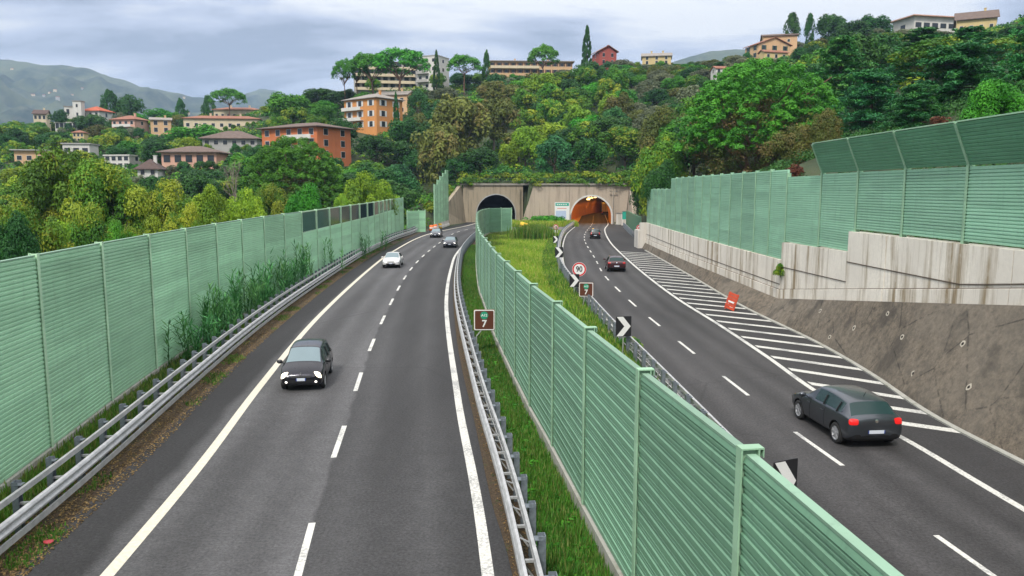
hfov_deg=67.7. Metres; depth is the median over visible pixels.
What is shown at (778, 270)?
bush
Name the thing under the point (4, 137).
evergreen tree
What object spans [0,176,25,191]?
broadleaf tree
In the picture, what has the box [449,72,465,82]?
evergreen tree
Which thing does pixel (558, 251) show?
chevron board
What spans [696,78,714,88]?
evergreen tree
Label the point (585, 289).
kilometre sign
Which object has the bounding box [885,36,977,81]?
broadleaf tree
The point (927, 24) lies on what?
window
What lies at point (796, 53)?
evergreen tree
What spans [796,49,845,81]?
broadleaf tree
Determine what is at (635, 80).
broadleaf tree
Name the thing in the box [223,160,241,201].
bare tree
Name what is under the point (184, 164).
broadleaf tree
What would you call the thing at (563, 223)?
grass
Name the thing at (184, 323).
reed clump
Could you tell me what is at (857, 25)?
evergreen tree
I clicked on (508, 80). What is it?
olive tree
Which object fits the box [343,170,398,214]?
broadleaf tree
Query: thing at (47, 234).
broadleaf tree
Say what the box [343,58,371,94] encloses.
umbrella pine
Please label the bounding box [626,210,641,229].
fence
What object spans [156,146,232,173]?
house
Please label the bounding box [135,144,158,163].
broadleaf tree
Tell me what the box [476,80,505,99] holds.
broadleaf tree
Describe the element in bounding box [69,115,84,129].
evergreen tree
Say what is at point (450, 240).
car
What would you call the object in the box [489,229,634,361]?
grass
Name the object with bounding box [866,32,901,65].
evergreen tree
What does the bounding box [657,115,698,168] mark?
broadleaf tree
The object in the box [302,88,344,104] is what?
evergreen tree
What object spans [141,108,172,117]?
broadleaf tree
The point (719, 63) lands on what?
evergreen tree
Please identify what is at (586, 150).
tree
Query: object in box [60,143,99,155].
house
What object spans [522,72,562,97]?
broadleaf tree
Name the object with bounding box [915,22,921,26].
window
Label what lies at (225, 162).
evergreen tree
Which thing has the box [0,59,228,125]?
hills
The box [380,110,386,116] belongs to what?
window
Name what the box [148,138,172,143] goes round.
evergreen tree
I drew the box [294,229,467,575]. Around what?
lane dashes
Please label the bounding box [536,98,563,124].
broadleaf tree
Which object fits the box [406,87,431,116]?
broadleaf tree
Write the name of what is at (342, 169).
broadleaf tree
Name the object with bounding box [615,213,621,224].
equipment cabinet
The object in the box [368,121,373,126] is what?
window
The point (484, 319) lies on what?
kilometre sign
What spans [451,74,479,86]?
evergreen tree
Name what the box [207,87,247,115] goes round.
umbrella pine
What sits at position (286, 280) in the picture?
reed clump
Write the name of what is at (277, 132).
window
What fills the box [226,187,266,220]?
broadleaf tree
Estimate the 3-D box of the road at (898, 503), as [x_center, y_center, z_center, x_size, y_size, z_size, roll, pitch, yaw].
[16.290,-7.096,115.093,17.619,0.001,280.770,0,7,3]
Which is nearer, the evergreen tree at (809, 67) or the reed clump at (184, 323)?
the reed clump at (184, 323)
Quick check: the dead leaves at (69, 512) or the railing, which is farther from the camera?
the railing
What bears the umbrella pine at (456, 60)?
on the ground at (812, 167)
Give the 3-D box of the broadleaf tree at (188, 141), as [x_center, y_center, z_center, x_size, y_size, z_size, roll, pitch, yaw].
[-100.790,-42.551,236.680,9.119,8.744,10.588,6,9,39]
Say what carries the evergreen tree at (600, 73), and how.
on the ground at (812, 167)
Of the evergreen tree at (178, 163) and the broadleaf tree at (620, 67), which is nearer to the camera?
the evergreen tree at (178, 163)
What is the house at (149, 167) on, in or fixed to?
on the ground at (812, 167)
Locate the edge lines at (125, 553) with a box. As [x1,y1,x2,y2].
[100,223,474,575]
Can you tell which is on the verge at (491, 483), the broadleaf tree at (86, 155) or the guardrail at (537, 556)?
the guardrail at (537, 556)
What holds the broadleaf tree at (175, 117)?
on the ground at (812, 167)
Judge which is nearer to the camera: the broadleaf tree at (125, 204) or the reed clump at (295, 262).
the reed clump at (295, 262)
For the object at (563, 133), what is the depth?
198.69 m
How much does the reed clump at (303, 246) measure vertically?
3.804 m
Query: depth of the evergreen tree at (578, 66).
291.17 m
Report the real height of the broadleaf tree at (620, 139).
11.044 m
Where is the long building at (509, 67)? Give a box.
[488,59,574,76]
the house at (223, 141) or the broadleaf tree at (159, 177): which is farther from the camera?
the house at (223, 141)
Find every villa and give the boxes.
[63,106,72,118]
[85,106,115,126]
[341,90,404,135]
[891,14,954,32]
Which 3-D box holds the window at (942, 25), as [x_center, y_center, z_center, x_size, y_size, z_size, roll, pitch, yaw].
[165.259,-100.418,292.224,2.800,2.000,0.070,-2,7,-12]
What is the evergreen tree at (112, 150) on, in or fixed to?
on the ground at (812, 167)
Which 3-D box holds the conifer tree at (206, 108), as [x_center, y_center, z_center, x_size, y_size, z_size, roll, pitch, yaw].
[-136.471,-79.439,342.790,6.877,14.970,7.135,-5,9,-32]
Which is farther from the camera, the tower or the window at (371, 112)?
the tower
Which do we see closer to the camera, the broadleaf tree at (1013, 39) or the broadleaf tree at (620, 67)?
the broadleaf tree at (1013, 39)
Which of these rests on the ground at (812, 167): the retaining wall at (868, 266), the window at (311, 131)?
the retaining wall at (868, 266)
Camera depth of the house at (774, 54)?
285.48 m
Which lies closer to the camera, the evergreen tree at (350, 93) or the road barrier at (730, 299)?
the road barrier at (730, 299)
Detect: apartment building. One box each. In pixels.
[256,122,356,165]
[354,62,416,93]
[416,55,449,90]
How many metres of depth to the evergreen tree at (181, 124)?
312.15 m
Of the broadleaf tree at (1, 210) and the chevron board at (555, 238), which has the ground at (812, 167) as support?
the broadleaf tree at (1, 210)
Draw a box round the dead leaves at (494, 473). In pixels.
[454,290,532,575]
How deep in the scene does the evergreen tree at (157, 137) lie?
253.67 m
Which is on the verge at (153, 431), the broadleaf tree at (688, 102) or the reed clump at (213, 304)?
the reed clump at (213, 304)
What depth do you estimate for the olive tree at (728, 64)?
256.40 m
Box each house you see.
[9,149,56,162]
[31,108,50,129]
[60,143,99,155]
[71,130,89,140]
[103,154,142,167]
[108,113,149,138]
[133,155,166,178]
[148,115,172,136]
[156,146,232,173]
[182,113,261,130]
[198,131,261,152]
[211,105,260,115]
[375,88,414,114]
[591,45,618,69]
[641,51,672,64]
[710,66,725,80]
[744,37,792,58]
[757,50,788,59]
[760,33,798,53]
[953,8,999,28]
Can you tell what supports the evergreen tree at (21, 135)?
on the ground at (812, 167)
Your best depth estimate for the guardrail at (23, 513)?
23.07 m
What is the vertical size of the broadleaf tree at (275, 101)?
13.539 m
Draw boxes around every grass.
[461,244,613,575]
[475,230,511,247]
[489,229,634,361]
[512,219,578,226]
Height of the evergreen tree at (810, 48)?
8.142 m
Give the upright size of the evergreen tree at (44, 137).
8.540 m
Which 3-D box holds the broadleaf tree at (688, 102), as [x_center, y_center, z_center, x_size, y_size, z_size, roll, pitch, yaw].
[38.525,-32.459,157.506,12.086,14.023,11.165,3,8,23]
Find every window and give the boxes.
[163,155,169,161]
[174,155,180,161]
[185,155,191,161]
[196,155,202,160]
[207,155,213,160]
[275,130,279,135]
[286,129,290,134]
[309,128,313,134]
[323,128,327,134]
[340,130,344,136]
[346,102,351,107]
[346,112,352,117]
[356,101,362,106]
[357,111,362,116]
[367,100,373,105]
[367,110,373,115]
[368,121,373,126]
[379,100,386,105]
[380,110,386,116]
[380,121,386,126]
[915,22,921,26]
[923,22,929,27]
[940,23,946,28]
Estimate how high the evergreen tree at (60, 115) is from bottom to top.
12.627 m
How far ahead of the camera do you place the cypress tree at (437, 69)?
291.22 m
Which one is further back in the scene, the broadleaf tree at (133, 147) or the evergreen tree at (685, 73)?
the evergreen tree at (685, 73)
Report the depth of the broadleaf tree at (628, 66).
309.02 m
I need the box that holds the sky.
[0,0,1023,100]
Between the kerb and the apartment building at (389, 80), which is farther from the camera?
the apartment building at (389, 80)
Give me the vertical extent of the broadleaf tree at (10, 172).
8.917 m
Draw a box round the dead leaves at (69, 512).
[0,248,383,575]
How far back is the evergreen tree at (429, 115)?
243.86 m
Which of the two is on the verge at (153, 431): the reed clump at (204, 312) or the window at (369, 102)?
the reed clump at (204, 312)
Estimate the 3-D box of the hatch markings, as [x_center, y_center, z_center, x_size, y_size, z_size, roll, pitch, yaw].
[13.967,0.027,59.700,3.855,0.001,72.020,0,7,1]
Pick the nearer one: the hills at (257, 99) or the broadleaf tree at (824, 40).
the broadleaf tree at (824, 40)
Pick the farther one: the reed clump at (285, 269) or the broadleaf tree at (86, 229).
the broadleaf tree at (86, 229)
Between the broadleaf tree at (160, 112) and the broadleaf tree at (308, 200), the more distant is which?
the broadleaf tree at (160, 112)
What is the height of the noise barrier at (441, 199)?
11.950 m
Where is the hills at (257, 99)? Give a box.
[221,89,282,108]
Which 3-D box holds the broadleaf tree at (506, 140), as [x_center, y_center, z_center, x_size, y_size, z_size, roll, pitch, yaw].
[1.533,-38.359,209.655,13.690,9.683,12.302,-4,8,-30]
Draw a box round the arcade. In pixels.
[54,122,78,133]
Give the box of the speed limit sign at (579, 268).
[572,262,585,277]
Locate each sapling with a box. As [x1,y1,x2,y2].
[322,237,344,273]
[360,233,371,257]
[379,230,387,249]
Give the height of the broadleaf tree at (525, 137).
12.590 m
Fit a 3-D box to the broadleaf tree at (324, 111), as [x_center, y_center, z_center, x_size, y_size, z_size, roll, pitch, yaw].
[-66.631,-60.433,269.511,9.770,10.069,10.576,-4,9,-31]
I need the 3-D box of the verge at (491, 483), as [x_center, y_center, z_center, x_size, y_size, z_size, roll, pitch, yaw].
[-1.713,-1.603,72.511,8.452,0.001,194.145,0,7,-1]
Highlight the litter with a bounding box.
[43,539,53,543]
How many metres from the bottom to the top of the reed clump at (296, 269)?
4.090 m
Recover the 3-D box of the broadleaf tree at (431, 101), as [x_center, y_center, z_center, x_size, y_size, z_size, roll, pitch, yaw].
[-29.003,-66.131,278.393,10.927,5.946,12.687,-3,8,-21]
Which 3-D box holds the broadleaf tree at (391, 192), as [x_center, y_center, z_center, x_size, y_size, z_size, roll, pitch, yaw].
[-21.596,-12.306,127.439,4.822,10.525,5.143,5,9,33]
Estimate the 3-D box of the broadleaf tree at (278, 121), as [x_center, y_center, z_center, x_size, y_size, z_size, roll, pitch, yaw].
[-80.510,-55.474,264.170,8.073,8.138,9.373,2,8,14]
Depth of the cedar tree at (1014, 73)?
70.29 m
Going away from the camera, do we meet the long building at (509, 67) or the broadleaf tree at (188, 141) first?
the broadleaf tree at (188, 141)
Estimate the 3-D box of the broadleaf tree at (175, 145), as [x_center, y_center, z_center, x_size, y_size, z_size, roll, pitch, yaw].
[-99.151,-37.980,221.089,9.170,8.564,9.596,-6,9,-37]
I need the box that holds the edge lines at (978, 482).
[562,215,1023,511]
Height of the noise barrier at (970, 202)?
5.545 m
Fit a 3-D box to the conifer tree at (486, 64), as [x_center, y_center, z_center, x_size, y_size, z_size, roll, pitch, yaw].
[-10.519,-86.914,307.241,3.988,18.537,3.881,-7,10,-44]
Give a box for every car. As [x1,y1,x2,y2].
[277,338,332,388]
[381,252,402,267]
[429,228,442,237]
[442,236,457,247]
[588,229,600,238]
[603,255,625,270]
[792,385,901,442]
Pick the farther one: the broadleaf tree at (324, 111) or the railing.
the broadleaf tree at (324, 111)
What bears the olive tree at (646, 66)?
on the ground at (812, 167)
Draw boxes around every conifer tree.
[99,88,123,117]
[175,98,189,116]
[200,94,215,115]
[481,49,490,79]
[782,11,800,45]
[803,13,815,43]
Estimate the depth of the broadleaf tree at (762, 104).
115.04 m
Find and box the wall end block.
[634,223,646,247]
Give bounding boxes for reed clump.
[161,316,220,365]
[177,311,194,351]
[184,313,228,356]
[195,284,236,346]
[199,280,240,342]
[205,296,233,332]
[213,286,239,331]
[216,284,246,326]
[222,271,243,322]
[229,268,253,313]
[233,275,264,320]
[238,261,261,314]
[250,259,275,310]
[250,275,269,305]
[254,273,287,304]
[258,269,277,301]
[266,261,286,299]
[270,249,295,294]
[273,262,294,296]
[276,257,288,287]
[289,259,298,283]
[290,242,314,288]
[290,257,308,291]
[294,240,307,285]
[298,241,312,275]
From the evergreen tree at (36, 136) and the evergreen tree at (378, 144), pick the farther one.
the evergreen tree at (36, 136)
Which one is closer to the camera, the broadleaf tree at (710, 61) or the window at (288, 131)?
the window at (288, 131)
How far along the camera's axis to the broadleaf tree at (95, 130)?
292.87 m
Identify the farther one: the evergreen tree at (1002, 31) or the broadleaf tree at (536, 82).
the broadleaf tree at (536, 82)
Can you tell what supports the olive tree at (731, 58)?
on the ground at (812, 167)
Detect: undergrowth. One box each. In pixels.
[0,17,1023,229]
[753,59,1023,248]
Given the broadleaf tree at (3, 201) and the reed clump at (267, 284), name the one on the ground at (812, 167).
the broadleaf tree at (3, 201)
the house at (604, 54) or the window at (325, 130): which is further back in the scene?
the house at (604, 54)
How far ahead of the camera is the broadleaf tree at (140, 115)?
342.01 m
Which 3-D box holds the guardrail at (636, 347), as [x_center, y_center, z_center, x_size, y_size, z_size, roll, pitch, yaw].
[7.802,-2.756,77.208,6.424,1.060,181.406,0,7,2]
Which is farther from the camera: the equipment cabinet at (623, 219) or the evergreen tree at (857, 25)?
the evergreen tree at (857, 25)
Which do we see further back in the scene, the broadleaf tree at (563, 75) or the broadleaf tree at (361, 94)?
the broadleaf tree at (563, 75)
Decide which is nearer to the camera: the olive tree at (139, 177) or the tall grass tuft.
the tall grass tuft
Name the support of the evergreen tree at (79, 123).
on the ground at (812, 167)
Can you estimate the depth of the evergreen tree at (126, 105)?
363.88 m
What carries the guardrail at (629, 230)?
on the road at (898, 503)
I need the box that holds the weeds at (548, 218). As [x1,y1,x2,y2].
[522,215,566,221]
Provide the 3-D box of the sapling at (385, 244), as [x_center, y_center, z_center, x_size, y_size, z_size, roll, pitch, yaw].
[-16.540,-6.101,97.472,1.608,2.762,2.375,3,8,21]
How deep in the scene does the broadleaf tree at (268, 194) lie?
98.58 m
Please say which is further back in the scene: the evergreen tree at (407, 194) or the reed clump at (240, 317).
the evergreen tree at (407, 194)
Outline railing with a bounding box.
[460,178,524,182]
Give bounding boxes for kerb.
[644,250,1023,465]
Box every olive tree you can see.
[111,112,130,118]
[126,127,135,138]
[131,175,145,182]
[165,165,180,174]
[428,86,458,99]
[506,75,524,84]
[555,69,573,76]
[611,59,635,67]
[627,102,647,113]
[631,117,648,129]
[635,79,663,92]
[637,85,661,103]
[637,110,655,118]
[639,64,649,73]
[646,69,666,79]
[647,103,670,112]
[653,72,674,88]
[674,84,710,110]
[688,69,710,78]
[724,62,733,75]
[727,54,746,62]
[731,57,749,64]
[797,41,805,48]
[865,27,885,36]
[894,28,914,41]
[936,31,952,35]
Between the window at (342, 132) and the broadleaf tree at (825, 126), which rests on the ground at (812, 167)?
the broadleaf tree at (825, 126)
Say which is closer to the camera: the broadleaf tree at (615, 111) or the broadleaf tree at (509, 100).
the broadleaf tree at (615, 111)
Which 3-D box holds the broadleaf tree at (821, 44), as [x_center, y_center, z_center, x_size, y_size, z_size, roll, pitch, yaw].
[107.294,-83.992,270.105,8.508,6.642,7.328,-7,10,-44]
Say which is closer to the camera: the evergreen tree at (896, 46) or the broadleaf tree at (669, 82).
the evergreen tree at (896, 46)
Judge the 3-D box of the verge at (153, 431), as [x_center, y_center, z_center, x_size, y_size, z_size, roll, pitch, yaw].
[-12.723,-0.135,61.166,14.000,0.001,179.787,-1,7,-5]
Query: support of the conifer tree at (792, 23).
on the ground at (812, 167)
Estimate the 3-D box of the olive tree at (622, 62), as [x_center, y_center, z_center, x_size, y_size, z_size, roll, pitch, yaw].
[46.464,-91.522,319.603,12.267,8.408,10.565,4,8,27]
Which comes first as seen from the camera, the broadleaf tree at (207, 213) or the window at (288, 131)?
the broadleaf tree at (207, 213)
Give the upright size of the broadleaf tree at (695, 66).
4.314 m
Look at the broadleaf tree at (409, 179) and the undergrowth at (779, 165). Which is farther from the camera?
the broadleaf tree at (409, 179)
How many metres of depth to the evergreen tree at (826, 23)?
295.21 m
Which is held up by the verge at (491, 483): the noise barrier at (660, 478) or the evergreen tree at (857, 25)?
the noise barrier at (660, 478)
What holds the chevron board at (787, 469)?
on the road at (898, 503)
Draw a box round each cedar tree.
[806,35,879,108]
[832,66,907,137]
[862,83,953,135]
[876,26,954,84]
[877,40,1008,130]
[949,25,1013,67]
[977,14,1023,93]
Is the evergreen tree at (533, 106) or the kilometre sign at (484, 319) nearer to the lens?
the kilometre sign at (484, 319)
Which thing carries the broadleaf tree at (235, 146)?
on the ground at (812, 167)
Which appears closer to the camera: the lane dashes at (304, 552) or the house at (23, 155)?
the lane dashes at (304, 552)
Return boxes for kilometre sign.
[474,309,494,343]
[579,282,592,302]
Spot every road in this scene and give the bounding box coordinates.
[16,213,513,575]
[562,213,1023,575]
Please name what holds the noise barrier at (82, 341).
on the verge at (153, 431)
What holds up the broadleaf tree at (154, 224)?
on the ground at (812, 167)
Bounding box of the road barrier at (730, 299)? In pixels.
[724,291,738,310]
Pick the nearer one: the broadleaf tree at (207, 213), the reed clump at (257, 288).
the reed clump at (257, 288)
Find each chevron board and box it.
[553,236,557,242]
[555,247,562,271]
[569,274,578,290]
[616,316,630,352]
[773,458,797,486]
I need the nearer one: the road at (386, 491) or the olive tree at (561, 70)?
the road at (386, 491)
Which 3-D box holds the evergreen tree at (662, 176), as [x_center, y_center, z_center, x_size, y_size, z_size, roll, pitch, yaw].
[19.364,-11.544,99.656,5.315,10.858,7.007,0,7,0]
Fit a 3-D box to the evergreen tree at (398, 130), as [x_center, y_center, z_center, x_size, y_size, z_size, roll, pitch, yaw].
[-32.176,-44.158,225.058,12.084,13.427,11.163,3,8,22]
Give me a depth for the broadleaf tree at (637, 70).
293.19 m
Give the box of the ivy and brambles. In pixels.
[422,170,632,213]
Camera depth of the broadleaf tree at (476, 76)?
313.93 m
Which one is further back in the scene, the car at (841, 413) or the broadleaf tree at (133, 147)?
the broadleaf tree at (133, 147)
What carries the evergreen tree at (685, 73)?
on the ground at (812, 167)
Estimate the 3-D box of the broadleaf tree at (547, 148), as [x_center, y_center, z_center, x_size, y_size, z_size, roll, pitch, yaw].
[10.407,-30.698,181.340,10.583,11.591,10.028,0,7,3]
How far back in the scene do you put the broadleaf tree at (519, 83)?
273.74 m
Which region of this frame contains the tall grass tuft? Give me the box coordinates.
[506,222,557,239]
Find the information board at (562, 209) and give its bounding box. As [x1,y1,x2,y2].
[555,202,569,220]
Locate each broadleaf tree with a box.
[0,163,31,183]
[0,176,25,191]
[0,182,24,199]
[0,194,21,210]
[0,202,75,252]
[0,205,5,219]
[1,121,26,131]
[1,140,34,152]
[3,145,113,226]
[6,124,30,131]
[12,120,30,125]
[14,130,38,145]
[29,124,51,133]
[31,122,47,132]
[40,134,73,156]
[48,219,74,251]
[51,122,55,131]
[59,157,151,234]
[62,123,72,131]
[63,202,119,247]
[66,149,104,170]
[82,124,108,136]
[87,135,114,152]
[98,131,131,150]
[101,128,123,134]
[105,220,137,240]
[115,141,142,154]
[119,213,164,237]
[132,113,147,119]
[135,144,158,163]
[136,178,192,233]
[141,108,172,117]
[158,176,168,181]
[162,124,219,143]
[162,201,201,231]
[164,142,179,148]
[170,137,201,146]
[172,114,184,125]
[176,161,192,175]
[177,184,229,225]
[209,176,242,201]
[226,152,268,179]
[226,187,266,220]
[229,143,241,154]
[240,144,250,151]
[254,183,290,215]
[259,106,268,112]
[264,91,312,118]
[265,116,292,126]
[280,107,309,123]
[283,182,322,212]
[306,114,329,123]
[308,102,336,121]
[316,159,344,175]
[318,100,338,115]
[333,193,352,206]
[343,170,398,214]
[344,168,361,175]
[347,159,383,170]
[353,91,368,97]
[364,79,380,90]
[374,183,401,203]
[387,163,420,206]
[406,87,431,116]
[407,112,428,143]
[409,121,462,186]
[417,98,438,110]
[428,72,446,88]
[428,93,493,159]
[431,99,449,111]
[468,95,483,104]
[471,72,489,85]
[474,97,520,149]
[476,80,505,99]
[481,73,508,100]
[492,97,520,114]
[498,83,529,98]
[498,140,522,167]
[501,131,540,162]
[508,78,534,91]
[509,109,544,130]
[511,87,537,114]
[511,125,540,168]
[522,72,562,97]
[524,72,541,79]
[529,138,552,162]
[532,122,567,139]
[534,82,562,101]
[534,134,577,173]
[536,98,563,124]
[552,71,572,82]
[559,103,591,127]
[561,86,593,109]
[563,95,592,111]
[566,121,606,146]
[568,114,607,137]
[570,66,597,86]
[580,82,607,104]
[593,78,621,104]
[597,93,616,117]
[597,126,640,167]
[600,64,630,90]
[600,106,631,121]
[602,61,613,68]
[602,64,628,89]
[603,91,634,117]
[612,89,637,102]
[619,64,633,68]
[627,109,643,124]
[628,66,646,74]
[629,74,652,87]
[629,130,693,216]
[636,104,686,162]
[646,64,665,73]
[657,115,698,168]
[660,75,684,91]
[665,65,685,73]
[667,87,685,102]
[668,95,717,123]
[670,68,685,78]
[672,57,846,175]
[684,74,708,89]
[685,65,706,68]
[701,59,718,65]
[735,86,809,141]
[743,52,752,59]
[760,123,815,169]
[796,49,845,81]
[798,108,843,156]
[803,41,825,48]
[805,38,828,47]
[883,32,906,43]
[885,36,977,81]
[959,79,1023,121]
[984,38,1014,62]
[988,36,1023,63]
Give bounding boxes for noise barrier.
[0,197,403,492]
[406,209,425,231]
[433,170,449,227]
[476,208,903,575]
[647,169,820,258]
[811,111,1023,250]
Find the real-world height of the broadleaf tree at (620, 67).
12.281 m
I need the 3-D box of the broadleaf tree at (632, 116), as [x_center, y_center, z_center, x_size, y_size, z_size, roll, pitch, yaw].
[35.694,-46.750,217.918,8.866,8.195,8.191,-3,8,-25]
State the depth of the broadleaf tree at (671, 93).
244.35 m
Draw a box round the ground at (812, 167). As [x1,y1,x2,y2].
[0,35,1023,492]
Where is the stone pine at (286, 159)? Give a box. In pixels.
[235,135,348,214]
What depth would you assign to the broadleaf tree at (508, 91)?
261.93 m
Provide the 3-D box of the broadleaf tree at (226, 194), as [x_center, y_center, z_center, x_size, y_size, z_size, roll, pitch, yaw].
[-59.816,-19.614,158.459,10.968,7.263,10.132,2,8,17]
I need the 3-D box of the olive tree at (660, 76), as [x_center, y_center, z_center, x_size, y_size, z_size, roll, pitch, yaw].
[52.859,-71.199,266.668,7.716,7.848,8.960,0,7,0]
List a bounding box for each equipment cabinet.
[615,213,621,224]
[621,211,625,224]
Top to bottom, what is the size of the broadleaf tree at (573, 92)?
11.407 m
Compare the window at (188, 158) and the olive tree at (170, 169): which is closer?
the olive tree at (170, 169)
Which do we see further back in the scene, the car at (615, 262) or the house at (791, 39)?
the house at (791, 39)
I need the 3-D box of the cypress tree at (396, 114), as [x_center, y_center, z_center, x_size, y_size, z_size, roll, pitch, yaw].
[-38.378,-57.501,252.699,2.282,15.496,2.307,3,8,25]
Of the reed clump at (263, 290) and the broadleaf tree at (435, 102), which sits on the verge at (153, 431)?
the reed clump at (263, 290)
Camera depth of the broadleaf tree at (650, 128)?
145.66 m
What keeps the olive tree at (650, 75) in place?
on the ground at (812, 167)
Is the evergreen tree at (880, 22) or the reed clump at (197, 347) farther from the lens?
the evergreen tree at (880, 22)
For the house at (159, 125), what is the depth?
295.86 m
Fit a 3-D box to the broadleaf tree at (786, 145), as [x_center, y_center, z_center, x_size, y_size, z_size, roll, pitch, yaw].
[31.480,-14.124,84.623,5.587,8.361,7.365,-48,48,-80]
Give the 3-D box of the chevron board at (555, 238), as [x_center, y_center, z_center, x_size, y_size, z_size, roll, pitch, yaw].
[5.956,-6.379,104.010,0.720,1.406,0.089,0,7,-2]
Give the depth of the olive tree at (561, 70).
319.14 m
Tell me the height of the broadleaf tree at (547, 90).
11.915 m
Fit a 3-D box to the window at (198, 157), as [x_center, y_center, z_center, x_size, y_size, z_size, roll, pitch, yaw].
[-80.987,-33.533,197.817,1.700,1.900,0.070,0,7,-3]
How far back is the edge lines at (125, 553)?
21.18 m
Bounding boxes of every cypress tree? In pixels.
[393,92,399,120]
[433,49,440,97]
[581,24,591,63]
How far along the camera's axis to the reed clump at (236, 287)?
42.52 m
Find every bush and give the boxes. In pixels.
[616,336,643,348]
[773,263,784,277]
[785,163,803,176]
[929,115,951,126]
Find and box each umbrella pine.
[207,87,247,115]
[331,57,355,98]
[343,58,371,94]
[346,52,400,93]
[370,46,430,90]
[446,54,482,94]
[527,44,559,73]
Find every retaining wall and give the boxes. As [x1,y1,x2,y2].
[643,243,1023,459]
[646,222,1023,305]
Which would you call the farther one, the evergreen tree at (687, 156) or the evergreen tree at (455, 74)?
the evergreen tree at (455, 74)
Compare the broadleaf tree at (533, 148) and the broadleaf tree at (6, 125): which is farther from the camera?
the broadleaf tree at (6, 125)
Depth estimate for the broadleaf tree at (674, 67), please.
284.39 m
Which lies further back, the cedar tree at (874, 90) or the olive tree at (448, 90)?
the olive tree at (448, 90)
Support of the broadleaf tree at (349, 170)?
on the ground at (812, 167)
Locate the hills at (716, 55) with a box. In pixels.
[671,49,744,64]
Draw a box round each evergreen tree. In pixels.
[0,133,19,153]
[0,209,42,259]
[3,127,29,145]
[13,161,22,165]
[33,132,55,145]
[36,131,76,142]
[47,109,68,123]
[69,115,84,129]
[76,121,94,128]
[77,114,106,127]
[104,120,111,127]
[105,145,131,154]
[112,94,146,115]
[113,129,131,143]
[132,127,148,141]
[134,177,164,192]
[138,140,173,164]
[140,137,167,147]
[143,135,170,142]
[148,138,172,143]
[175,119,183,126]
[176,160,190,172]
[176,172,223,204]
[178,169,227,185]
[193,161,206,169]
[201,160,219,170]
[221,155,266,176]
[236,175,264,192]
[241,146,265,157]
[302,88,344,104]
[312,173,365,202]
[328,117,363,145]
[331,157,343,168]
[340,89,355,99]
[349,162,397,191]
[355,134,393,161]
[367,179,420,212]
[387,116,423,145]
[389,140,418,162]
[401,149,435,184]
[412,179,427,203]
[413,121,432,139]
[423,105,451,120]
[440,157,477,184]
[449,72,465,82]
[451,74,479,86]
[457,146,500,174]
[512,75,529,80]
[530,97,563,119]
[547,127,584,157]
[552,108,599,124]
[556,78,579,96]
[569,64,595,82]
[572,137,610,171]
[581,61,604,79]
[588,115,631,150]
[598,69,608,79]
[629,72,635,88]
[629,164,644,215]
[640,158,675,200]
[642,88,670,105]
[658,97,678,105]
[664,104,684,118]
[665,124,730,176]
[677,67,696,77]
[687,61,701,64]
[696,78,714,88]
[708,61,726,67]
[765,61,807,90]
[790,47,806,59]
[801,43,821,55]
[801,62,831,88]
[804,47,825,59]
[815,13,846,38]
[831,19,873,36]
[834,31,893,70]
[861,14,893,31]
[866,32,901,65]
[872,42,902,72]
[996,25,1023,36]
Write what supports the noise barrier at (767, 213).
on the retaining wall at (868, 266)
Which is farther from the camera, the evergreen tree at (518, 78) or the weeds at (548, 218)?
the evergreen tree at (518, 78)
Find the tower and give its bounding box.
[71,100,84,116]
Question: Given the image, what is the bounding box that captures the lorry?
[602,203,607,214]
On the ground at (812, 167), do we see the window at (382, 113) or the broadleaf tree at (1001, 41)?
the broadleaf tree at (1001, 41)
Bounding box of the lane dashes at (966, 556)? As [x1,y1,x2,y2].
[584,217,996,575]
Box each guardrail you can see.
[0,226,417,554]
[454,232,557,575]
[556,221,729,433]
[623,222,633,235]
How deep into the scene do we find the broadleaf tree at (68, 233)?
51.86 m
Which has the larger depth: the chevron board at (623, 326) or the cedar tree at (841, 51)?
the cedar tree at (841, 51)
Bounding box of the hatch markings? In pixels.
[624,252,958,432]
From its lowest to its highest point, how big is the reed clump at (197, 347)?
2.428 m
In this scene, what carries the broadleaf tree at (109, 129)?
on the ground at (812, 167)
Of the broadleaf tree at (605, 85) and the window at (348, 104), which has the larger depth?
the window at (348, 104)
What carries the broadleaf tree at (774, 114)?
on the ground at (812, 167)
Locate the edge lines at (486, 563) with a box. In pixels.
[444,247,493,575]
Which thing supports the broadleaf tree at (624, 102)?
on the ground at (812, 167)
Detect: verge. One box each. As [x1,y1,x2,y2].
[0,229,428,575]
[453,240,547,575]
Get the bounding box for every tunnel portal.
[449,183,528,224]
[523,183,635,223]
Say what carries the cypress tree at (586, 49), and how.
on the ground at (812, 167)
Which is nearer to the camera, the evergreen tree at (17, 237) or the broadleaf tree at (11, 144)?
the evergreen tree at (17, 237)
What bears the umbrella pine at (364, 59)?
on the ground at (812, 167)
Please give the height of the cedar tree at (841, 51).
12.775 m
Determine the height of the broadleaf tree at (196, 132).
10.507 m
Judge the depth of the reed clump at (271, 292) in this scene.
49.20 m
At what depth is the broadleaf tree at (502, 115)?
215.32 m
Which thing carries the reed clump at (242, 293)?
on the verge at (153, 431)

